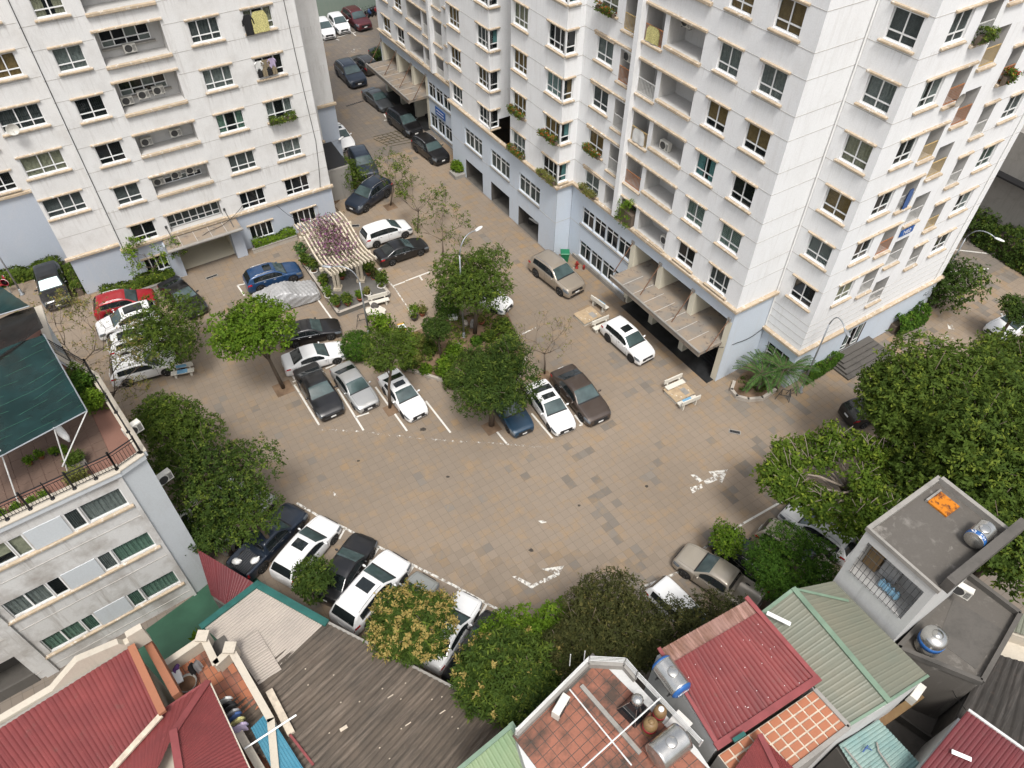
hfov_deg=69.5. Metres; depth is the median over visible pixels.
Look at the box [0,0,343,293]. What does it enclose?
apartment block
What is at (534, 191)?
window
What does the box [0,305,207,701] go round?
garden roof building
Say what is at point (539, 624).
tree
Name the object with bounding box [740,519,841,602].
tree
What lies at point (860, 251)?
window
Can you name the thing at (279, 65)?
window
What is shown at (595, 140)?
window
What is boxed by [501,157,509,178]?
window
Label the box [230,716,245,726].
garment
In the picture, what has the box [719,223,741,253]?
window
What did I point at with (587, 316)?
slab table
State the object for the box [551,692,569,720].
air conditioner
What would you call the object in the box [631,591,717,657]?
tree
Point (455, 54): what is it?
window
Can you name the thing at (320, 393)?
car
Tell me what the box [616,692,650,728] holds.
roof ventilator
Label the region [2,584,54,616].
window
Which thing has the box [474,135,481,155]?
window
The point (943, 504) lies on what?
rusty hatch
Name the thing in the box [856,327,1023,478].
tree
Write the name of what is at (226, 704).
garment
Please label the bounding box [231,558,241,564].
sack
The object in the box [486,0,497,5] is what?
window
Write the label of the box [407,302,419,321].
potted plant
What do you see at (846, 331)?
street lamp
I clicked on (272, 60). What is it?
garment
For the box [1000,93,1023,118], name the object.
window
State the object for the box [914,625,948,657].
water tank
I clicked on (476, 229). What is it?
street lamp
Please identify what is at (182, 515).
air conditioner
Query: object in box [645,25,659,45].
garment
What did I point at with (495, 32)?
window
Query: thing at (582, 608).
tree
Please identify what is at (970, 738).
dark red roofed house
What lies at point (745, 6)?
window
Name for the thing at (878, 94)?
window
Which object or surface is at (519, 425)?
car
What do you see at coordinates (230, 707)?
garment
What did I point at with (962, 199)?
window
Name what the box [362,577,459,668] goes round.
tree
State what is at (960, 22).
window
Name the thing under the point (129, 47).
air conditioner
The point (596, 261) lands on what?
window
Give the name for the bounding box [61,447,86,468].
planter box
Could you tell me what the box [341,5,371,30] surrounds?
car
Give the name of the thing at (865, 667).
green roofed house
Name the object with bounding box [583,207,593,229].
window
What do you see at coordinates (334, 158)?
ramp wall
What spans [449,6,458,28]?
window
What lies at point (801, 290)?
window
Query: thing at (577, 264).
fire hydrant
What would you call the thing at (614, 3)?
window
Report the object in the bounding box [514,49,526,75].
window
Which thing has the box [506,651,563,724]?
tree
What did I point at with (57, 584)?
window
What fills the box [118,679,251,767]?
hipped red house
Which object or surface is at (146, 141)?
air conditioner
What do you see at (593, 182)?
window
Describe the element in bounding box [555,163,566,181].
window
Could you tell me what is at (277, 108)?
window
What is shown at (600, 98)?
window
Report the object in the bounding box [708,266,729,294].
window
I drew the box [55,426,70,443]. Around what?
furled parasol
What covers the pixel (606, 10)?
flower box
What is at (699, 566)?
car
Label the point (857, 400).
tree
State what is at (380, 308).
garden stone
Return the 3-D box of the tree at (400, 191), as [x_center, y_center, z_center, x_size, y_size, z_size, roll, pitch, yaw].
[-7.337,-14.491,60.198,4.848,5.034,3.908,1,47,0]
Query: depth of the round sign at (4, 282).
55.34 m
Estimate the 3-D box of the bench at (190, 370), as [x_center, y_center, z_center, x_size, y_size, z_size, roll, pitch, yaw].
[-22.376,-0.904,50.075,1.500,0.900,0.523,-12,48,-12]
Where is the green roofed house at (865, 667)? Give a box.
[762,581,929,767]
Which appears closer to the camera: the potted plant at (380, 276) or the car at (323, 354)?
the car at (323, 354)
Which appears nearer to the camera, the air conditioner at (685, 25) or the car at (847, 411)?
the air conditioner at (685, 25)
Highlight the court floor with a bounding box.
[138,578,260,688]
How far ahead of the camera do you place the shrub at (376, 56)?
83.16 m
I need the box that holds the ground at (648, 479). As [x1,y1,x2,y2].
[0,13,1023,713]
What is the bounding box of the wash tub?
[178,673,196,692]
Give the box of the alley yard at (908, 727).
[879,695,938,755]
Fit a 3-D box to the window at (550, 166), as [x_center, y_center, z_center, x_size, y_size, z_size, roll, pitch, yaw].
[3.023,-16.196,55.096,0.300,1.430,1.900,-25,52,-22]
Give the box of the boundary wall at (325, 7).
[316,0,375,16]
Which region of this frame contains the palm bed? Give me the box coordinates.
[729,369,780,401]
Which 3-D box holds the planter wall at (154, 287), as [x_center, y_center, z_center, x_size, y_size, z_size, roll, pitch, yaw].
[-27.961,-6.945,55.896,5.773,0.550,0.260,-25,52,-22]
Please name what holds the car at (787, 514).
on the ground at (648, 479)
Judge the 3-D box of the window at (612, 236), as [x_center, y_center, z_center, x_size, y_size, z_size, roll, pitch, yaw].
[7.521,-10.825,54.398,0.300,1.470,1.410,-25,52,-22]
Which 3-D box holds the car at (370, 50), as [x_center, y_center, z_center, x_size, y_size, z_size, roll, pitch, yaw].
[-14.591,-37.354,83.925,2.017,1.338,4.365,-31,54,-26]
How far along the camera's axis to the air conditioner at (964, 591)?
30.31 m
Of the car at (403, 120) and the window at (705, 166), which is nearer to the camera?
the window at (705, 166)
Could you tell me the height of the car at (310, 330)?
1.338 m
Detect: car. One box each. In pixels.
[33,260,72,310]
[92,288,156,320]
[95,300,160,340]
[106,326,169,358]
[109,350,178,386]
[157,275,208,319]
[190,474,243,528]
[213,490,278,556]
[226,502,308,580]
[242,261,302,292]
[252,280,320,310]
[269,515,341,588]
[278,317,341,348]
[281,341,346,375]
[293,362,344,421]
[312,532,377,606]
[319,16,335,39]
[327,11,350,33]
[329,549,411,635]
[330,360,378,413]
[334,57,366,87]
[338,122,355,151]
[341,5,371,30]
[345,174,393,213]
[347,144,378,180]
[350,54,375,75]
[359,219,412,247]
[361,87,393,111]
[368,46,382,60]
[369,571,439,630]
[373,238,428,266]
[377,368,427,422]
[386,104,422,137]
[411,132,449,164]
[419,590,481,675]
[441,610,505,685]
[463,290,513,314]
[494,397,533,437]
[524,379,575,435]
[528,249,584,297]
[550,364,610,426]
[600,315,654,364]
[643,575,706,631]
[672,543,766,607]
[707,527,775,598]
[752,518,832,581]
[778,503,858,565]
[838,396,871,428]
[983,313,1023,338]
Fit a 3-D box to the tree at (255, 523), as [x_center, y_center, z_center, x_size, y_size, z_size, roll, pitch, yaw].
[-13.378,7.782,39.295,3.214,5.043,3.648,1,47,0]
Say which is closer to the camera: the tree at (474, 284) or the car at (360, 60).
the tree at (474, 284)
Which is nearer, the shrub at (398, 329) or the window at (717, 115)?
the window at (717, 115)
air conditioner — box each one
[119,94,133,106]
[121,418,143,437]
[122,42,136,53]
[136,88,150,100]
[139,136,152,146]
[151,84,164,95]
[152,176,164,185]
[156,468,173,485]
[168,127,181,137]
[170,171,181,179]
[178,508,192,520]
[185,167,196,174]
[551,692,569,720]
[624,51,630,62]
[659,138,671,152]
[660,234,666,244]
[664,709,692,730]
[681,22,693,29]
[905,683,925,705]
[953,582,975,600]
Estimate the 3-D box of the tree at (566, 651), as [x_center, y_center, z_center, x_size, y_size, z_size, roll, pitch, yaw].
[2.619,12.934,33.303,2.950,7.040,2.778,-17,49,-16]
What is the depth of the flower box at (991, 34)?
35.12 m
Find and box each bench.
[169,362,193,378]
[367,291,389,305]
[590,295,608,312]
[591,315,608,332]
[664,373,685,389]
[677,395,700,410]
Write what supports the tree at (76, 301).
on the ground at (648, 479)
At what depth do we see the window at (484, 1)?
53.84 m
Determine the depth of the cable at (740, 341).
48.60 m
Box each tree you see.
[15,280,144,373]
[84,333,161,407]
[119,288,211,370]
[121,235,187,276]
[126,388,207,443]
[146,409,230,489]
[156,427,288,525]
[182,494,242,556]
[201,291,298,388]
[221,485,285,548]
[289,553,337,605]
[359,323,421,408]
[361,146,415,205]
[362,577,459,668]
[394,173,450,232]
[412,201,475,256]
[420,311,452,358]
[425,238,514,333]
[446,333,546,426]
[447,624,565,729]
[470,602,542,650]
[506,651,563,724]
[513,311,573,373]
[517,595,573,660]
[538,612,611,678]
[553,566,664,660]
[604,615,668,674]
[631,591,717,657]
[684,581,747,624]
[708,517,747,560]
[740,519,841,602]
[749,418,929,544]
[839,468,910,534]
[853,354,937,468]
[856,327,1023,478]
[856,372,937,474]
[886,418,1012,496]
[914,368,1023,507]
[953,451,1023,604]
[963,326,1023,386]
[995,292,1023,340]
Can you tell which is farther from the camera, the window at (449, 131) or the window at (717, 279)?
the window at (449, 131)
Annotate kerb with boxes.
[403,367,442,381]
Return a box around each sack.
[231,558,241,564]
[250,556,259,563]
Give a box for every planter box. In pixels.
[0,507,7,516]
[8,501,22,511]
[23,494,36,504]
[35,488,48,498]
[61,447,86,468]
[61,463,90,485]
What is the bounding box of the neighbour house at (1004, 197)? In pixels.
[967,125,1023,242]
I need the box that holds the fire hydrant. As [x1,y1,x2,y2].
[575,261,584,269]
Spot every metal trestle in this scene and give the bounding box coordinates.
[356,313,369,327]
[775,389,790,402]
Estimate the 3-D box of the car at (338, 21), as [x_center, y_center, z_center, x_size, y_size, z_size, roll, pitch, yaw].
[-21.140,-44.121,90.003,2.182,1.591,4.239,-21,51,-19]
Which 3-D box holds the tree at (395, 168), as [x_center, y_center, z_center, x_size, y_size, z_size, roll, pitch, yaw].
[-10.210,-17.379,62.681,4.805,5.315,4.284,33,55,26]
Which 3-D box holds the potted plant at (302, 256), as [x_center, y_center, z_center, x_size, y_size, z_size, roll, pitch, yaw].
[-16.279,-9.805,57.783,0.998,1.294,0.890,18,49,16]
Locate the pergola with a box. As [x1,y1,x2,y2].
[293,211,376,290]
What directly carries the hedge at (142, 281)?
on the ground at (648, 479)
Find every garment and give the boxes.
[172,664,179,673]
[188,662,195,674]
[193,660,203,673]
[219,696,232,704]
[222,701,235,708]
[224,703,237,713]
[226,708,239,717]
[228,711,241,722]
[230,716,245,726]
[232,721,248,732]
[242,14,254,35]
[251,10,269,33]
[254,59,263,70]
[258,68,262,77]
[261,59,269,68]
[262,67,267,76]
[267,57,275,67]
[267,67,272,75]
[272,64,277,73]
[632,128,644,146]
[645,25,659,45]
[901,188,914,208]
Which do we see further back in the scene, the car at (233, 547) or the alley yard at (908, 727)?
the car at (233, 547)
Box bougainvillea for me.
[292,206,369,270]
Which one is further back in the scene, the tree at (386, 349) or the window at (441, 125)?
the window at (441, 125)
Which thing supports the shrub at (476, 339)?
on the garden soil
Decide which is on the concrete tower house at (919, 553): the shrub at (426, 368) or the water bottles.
the water bottles
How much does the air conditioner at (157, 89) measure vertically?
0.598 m
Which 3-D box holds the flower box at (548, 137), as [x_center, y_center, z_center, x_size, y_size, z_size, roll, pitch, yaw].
[2.583,-17.822,53.052,0.763,0.752,2.321,-24,52,-22]
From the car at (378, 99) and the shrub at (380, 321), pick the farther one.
the car at (378, 99)
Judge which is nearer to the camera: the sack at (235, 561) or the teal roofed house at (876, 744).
the teal roofed house at (876, 744)
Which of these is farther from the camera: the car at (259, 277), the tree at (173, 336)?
the car at (259, 277)
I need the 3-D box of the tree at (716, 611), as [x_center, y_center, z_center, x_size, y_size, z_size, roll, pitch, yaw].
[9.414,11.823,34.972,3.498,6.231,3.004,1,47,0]
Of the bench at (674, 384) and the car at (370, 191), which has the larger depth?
the car at (370, 191)
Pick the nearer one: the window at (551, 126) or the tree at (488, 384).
the tree at (488, 384)
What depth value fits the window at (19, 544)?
30.86 m
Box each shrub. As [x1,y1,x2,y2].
[65,360,86,383]
[68,368,98,394]
[80,387,108,414]
[187,627,197,640]
[337,154,365,191]
[338,326,374,364]
[365,308,396,340]
[371,46,381,61]
[373,359,386,371]
[384,322,413,345]
[398,330,419,359]
[399,354,419,373]
[410,351,423,362]
[411,331,425,348]
[418,362,433,374]
[420,338,440,355]
[431,286,464,317]
[433,354,454,377]
[441,340,466,361]
[442,371,456,389]
[450,159,463,172]
[470,334,484,346]
[480,329,496,342]
[491,316,512,334]
[497,325,522,350]
[924,252,1000,314]
[962,206,1002,243]
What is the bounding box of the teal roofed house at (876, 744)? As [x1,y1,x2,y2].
[815,719,918,767]
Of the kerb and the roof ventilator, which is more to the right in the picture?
the roof ventilator
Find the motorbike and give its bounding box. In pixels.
[528,216,538,224]
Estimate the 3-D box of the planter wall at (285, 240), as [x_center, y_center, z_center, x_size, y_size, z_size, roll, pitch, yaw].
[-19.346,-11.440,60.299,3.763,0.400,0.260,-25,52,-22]
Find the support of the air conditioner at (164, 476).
attached to the garden roof building
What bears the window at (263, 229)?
in the apartment block at (219, 102)
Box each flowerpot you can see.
[21,454,35,466]
[31,448,45,459]
[46,446,58,456]
[55,444,67,453]
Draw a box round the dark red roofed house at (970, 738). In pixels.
[914,709,1023,767]
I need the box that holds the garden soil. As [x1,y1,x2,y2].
[413,311,524,381]
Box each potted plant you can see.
[291,241,307,256]
[298,252,308,264]
[304,253,320,273]
[316,271,328,285]
[321,282,333,300]
[328,294,340,307]
[338,268,346,279]
[340,292,352,306]
[354,289,363,301]
[362,260,375,275]
[362,286,370,297]
[367,267,378,279]
[374,269,388,288]
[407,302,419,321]
[416,300,427,316]
[477,313,484,324]
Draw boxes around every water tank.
[641,716,657,736]
[646,723,692,767]
[652,655,690,697]
[652,704,666,722]
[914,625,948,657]
[963,519,997,549]
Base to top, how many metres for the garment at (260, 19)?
1.470 m
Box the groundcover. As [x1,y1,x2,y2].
[413,310,525,377]
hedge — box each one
[0,254,63,287]
[61,262,86,296]
[97,265,174,292]
[250,226,296,251]
[799,351,844,384]
[888,299,932,335]
[970,214,1023,275]
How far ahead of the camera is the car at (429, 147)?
69.14 m
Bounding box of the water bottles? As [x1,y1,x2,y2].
[878,578,900,599]
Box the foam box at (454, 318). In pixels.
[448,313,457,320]
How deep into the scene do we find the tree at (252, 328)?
44.11 m
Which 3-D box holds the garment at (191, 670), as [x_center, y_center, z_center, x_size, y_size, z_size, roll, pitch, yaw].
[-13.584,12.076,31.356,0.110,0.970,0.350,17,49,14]
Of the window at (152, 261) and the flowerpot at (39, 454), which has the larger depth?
the window at (152, 261)
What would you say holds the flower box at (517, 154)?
attached to the apartment block at (814, 142)
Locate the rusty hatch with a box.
[925,489,959,516]
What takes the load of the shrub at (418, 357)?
on the garden soil
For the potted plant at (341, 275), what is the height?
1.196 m
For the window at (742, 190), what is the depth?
41.70 m
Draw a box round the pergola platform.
[299,243,390,316]
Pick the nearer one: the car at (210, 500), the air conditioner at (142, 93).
the car at (210, 500)
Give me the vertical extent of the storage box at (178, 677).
0.400 m
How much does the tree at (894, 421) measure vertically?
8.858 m
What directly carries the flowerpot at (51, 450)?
on the garden roof building
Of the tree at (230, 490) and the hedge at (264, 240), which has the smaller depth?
the tree at (230, 490)
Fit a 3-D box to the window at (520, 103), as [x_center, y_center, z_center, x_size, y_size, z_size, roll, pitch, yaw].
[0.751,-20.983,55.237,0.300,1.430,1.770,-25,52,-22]
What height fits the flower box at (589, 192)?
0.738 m
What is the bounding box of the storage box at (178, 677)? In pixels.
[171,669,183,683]
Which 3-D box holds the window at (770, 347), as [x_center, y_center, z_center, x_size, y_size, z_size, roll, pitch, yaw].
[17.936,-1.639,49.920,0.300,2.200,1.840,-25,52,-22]
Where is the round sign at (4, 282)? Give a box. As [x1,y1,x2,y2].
[0,279,11,292]
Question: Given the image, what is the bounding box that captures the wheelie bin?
[560,249,569,261]
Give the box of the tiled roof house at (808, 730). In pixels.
[710,688,850,767]
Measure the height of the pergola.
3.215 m
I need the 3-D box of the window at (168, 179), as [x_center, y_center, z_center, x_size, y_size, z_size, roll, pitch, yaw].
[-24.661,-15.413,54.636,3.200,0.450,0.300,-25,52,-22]
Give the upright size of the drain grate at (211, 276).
0.040 m
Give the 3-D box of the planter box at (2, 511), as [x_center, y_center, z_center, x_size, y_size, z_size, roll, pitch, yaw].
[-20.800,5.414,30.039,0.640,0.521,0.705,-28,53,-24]
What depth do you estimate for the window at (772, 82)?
37.08 m
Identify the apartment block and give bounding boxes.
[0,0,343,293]
[366,0,1023,387]
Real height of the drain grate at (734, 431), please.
0.040 m
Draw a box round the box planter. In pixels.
[449,170,465,179]
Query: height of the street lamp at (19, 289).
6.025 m
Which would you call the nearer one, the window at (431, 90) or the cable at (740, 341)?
the cable at (740, 341)
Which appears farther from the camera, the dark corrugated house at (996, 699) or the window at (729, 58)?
the window at (729, 58)
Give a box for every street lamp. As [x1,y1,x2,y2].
[0,257,24,295]
[322,265,368,334]
[459,226,482,337]
[797,317,850,393]
[951,230,1004,262]
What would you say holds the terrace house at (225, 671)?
on the ground at (648, 479)
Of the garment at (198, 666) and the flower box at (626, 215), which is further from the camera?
the flower box at (626, 215)
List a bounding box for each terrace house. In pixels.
[165,630,302,767]
[512,651,709,767]
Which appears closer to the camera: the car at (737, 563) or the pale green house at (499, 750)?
the pale green house at (499, 750)
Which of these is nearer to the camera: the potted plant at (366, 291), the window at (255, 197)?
the potted plant at (366, 291)
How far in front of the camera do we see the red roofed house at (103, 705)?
28.23 m
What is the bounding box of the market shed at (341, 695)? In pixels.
[199,580,515,767]
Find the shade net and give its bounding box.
[0,286,87,501]
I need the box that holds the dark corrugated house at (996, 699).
[930,641,1023,746]
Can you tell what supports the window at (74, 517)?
in the garden roof building
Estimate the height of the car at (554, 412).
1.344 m
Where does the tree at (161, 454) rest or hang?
on the ground at (648, 479)
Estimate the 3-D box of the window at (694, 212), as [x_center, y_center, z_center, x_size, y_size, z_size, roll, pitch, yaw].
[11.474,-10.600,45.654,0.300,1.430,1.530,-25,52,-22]
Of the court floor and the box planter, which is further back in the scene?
the box planter
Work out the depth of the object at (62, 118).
46.82 m
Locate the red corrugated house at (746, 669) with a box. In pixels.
[644,596,821,766]
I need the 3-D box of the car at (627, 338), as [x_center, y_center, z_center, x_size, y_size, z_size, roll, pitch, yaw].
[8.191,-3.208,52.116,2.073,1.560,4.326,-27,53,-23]
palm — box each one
[732,349,792,392]
[752,344,820,393]
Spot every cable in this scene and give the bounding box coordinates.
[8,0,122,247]
[176,205,242,243]
[283,0,319,178]
[714,328,762,347]
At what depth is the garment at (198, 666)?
31.44 m
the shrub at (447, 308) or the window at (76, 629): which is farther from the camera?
the shrub at (447, 308)
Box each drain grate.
[206,274,217,279]
[729,429,740,434]
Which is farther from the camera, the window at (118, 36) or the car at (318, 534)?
the window at (118, 36)
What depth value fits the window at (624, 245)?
53.68 m
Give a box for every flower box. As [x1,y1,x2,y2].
[268,110,297,125]
[505,142,524,159]
[506,103,525,120]
[536,128,558,145]
[536,168,557,186]
[577,182,596,199]
[581,142,600,159]
[592,0,617,17]
[614,198,635,228]
[972,25,1001,44]
[998,66,1022,85]
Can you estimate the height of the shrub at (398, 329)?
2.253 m
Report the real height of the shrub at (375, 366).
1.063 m
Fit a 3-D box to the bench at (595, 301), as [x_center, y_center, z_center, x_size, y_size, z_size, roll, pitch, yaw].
[6.570,-6.048,55.212,0.523,0.900,1.500,-31,54,-26]
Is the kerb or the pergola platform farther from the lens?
the pergola platform
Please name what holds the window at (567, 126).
in the apartment block at (814, 142)
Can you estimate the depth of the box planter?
67.58 m
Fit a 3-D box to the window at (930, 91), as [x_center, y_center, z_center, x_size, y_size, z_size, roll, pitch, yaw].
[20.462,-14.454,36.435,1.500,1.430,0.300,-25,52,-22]
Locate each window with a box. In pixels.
[0,52,22,78]
[0,103,46,132]
[0,172,17,191]
[0,542,17,564]
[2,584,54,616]
[6,534,34,556]
[19,149,67,177]
[29,0,66,17]
[40,621,87,650]
[41,191,87,217]
[45,577,70,595]
[51,44,88,71]
[62,508,88,530]
[73,95,108,120]
[79,488,128,521]
[79,614,101,630]
[94,141,126,164]
[96,551,118,570]
[97,23,150,47]
[111,532,155,562]
[112,182,142,205]
[117,74,167,95]
[126,589,146,606]
[129,221,157,241]
[140,571,179,598]
[143,254,169,270]
[163,168,201,183]
[166,202,220,227]
[187,17,221,43]
[202,65,233,90]
[215,110,245,133]
[227,150,256,172]
[239,188,266,208]
[242,6,273,26]
[249,220,273,238]
[254,54,283,77]
[265,97,292,118]
[275,137,301,159]
[284,174,309,195]
[292,207,315,224]
[383,16,390,33]
[395,0,400,9]
[397,27,404,44]
[429,82,435,99]
[431,112,437,129]
[436,88,442,105]
[438,118,444,135]
[443,93,450,111]
[445,124,451,141]
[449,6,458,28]
[451,46,460,67]
[453,84,461,104]
[466,128,474,149]
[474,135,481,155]
[478,25,492,48]
[479,67,492,89]
[480,0,491,4]
[480,105,493,126]
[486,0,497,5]
[487,29,497,49]
[488,71,497,89]
[488,110,497,127]
[492,150,500,171]
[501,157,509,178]
[513,132,524,153]
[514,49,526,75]
[514,92,525,116]
[515,2,527,29]
[520,173,530,196]
[530,182,539,204]
[543,155,561,180]
[545,115,563,141]
[547,71,566,98]
[549,23,568,52]
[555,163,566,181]
[558,123,569,142]
[560,79,572,99]
[563,30,575,53]
[580,241,590,261]
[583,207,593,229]
[585,171,598,195]
[589,130,603,155]
[590,250,601,271]
[593,85,607,112]
[594,217,605,238]
[597,36,613,65]
[602,0,618,12]
[602,260,613,281]
[606,226,617,248]
[618,236,630,259]
[677,241,694,268]
[685,199,704,227]
[695,152,715,182]
[705,100,727,133]
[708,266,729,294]
[717,42,741,77]
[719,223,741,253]
[730,0,753,15]
[730,176,755,208]
[743,123,770,158]
[758,63,787,101]
[764,342,787,371]
[774,0,806,37]
[790,278,815,307]
[805,235,831,266]
[821,188,851,221]
[834,281,853,301]
[839,329,852,349]
[840,135,872,170]
[847,323,863,344]
[851,238,872,260]
[861,75,896,113]
[871,190,893,215]
[885,7,924,48]
[892,137,916,165]
[916,77,943,108]
[931,233,948,251]
[944,9,973,43]
[951,191,971,212]
[974,144,996,168]
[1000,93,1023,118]
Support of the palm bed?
on the ground at (648, 479)
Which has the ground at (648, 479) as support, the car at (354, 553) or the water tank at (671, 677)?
the car at (354, 553)
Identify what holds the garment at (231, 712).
hanging from the hipped red house at (192, 728)
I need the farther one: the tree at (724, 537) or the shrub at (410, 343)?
the shrub at (410, 343)
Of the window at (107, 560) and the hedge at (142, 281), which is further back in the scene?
the hedge at (142, 281)
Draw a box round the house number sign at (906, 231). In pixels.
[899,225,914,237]
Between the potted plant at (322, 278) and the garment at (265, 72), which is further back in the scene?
the potted plant at (322, 278)
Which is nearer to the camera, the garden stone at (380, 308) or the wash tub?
the wash tub
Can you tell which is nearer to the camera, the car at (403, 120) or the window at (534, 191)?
the window at (534, 191)
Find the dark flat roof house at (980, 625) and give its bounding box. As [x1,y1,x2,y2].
[897,574,1022,718]
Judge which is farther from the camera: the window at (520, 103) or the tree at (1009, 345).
the window at (520, 103)
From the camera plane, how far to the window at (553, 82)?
50.59 m
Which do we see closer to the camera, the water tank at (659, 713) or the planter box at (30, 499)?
the water tank at (659, 713)
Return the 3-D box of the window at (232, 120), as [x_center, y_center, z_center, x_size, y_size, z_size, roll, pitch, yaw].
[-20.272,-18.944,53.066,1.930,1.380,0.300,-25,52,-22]
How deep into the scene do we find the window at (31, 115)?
46.66 m
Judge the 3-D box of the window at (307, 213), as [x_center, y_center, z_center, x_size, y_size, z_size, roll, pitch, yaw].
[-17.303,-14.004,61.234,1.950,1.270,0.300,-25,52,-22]
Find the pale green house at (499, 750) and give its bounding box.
[457,721,521,767]
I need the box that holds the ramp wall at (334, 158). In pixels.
[323,142,353,200]
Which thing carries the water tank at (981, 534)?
on the concrete tower house at (919, 553)
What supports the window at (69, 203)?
in the apartment block at (219, 102)
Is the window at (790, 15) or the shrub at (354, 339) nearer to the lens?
the window at (790, 15)
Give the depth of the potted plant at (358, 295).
54.84 m
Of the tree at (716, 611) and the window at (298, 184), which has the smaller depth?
the tree at (716, 611)
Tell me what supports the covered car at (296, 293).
on the ground at (648, 479)
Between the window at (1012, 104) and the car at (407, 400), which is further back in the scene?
the car at (407, 400)
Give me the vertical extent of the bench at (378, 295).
0.900 m
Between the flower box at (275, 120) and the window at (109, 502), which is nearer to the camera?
the window at (109, 502)
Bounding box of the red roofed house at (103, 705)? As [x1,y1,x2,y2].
[0,623,183,767]
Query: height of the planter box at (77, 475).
0.975 m
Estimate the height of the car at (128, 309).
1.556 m
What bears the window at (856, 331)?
in the apartment block at (814, 142)
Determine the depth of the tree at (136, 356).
45.44 m
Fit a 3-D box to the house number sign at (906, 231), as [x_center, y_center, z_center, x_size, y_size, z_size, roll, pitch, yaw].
[23.962,-9.271,44.789,1.240,0.460,0.062,-25,52,-22]
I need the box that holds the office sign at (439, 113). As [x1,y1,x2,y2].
[435,106,444,120]
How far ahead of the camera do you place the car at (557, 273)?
56.35 m
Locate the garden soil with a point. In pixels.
(480, 328)
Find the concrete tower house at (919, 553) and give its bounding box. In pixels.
[833,475,1023,643]
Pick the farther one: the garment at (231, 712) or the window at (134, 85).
the window at (134, 85)
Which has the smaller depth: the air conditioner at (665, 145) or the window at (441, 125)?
the air conditioner at (665, 145)
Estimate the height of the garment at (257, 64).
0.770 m
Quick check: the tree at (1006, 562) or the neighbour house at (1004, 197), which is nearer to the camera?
the tree at (1006, 562)
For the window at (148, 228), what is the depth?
54.71 m
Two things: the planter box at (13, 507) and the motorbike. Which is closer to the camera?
the planter box at (13, 507)
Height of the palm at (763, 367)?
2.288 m
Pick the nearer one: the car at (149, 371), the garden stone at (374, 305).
the car at (149, 371)
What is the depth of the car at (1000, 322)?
53.37 m
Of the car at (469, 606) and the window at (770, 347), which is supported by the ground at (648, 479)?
the car at (469, 606)
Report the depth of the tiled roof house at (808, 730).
26.15 m
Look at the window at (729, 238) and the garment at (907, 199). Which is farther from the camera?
the window at (729, 238)
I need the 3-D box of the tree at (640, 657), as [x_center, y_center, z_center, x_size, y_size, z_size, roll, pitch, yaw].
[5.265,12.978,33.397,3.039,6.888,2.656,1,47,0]
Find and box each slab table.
[574,306,601,325]
[663,383,694,403]
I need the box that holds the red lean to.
[197,549,252,608]
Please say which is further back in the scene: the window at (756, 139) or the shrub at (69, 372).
the window at (756, 139)
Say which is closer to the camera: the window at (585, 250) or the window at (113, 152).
the window at (113, 152)
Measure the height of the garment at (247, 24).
1.420 m
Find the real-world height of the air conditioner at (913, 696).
0.630 m
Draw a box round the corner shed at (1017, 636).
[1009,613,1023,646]
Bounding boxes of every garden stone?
[365,306,385,314]
[371,302,378,307]
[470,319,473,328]
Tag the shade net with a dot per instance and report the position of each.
(39, 396)
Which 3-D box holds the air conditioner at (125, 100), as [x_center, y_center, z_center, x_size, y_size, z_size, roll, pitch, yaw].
[-25.710,-18.931,49.306,0.760,0.598,0.304,-25,52,-22]
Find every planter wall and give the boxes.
[141,276,180,291]
[252,235,297,253]
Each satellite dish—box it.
[5,124,19,135]
[952,93,965,106]
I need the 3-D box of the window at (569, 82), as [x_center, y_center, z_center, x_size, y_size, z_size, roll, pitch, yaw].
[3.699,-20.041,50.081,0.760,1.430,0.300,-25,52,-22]
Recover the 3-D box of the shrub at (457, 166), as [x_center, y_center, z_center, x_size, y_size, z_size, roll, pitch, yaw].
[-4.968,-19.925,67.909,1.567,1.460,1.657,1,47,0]
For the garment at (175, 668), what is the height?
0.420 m
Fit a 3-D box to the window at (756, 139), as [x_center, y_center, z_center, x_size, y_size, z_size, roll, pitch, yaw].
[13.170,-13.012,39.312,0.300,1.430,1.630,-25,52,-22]
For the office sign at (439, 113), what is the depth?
70.36 m
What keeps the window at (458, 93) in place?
in the apartment block at (814, 142)

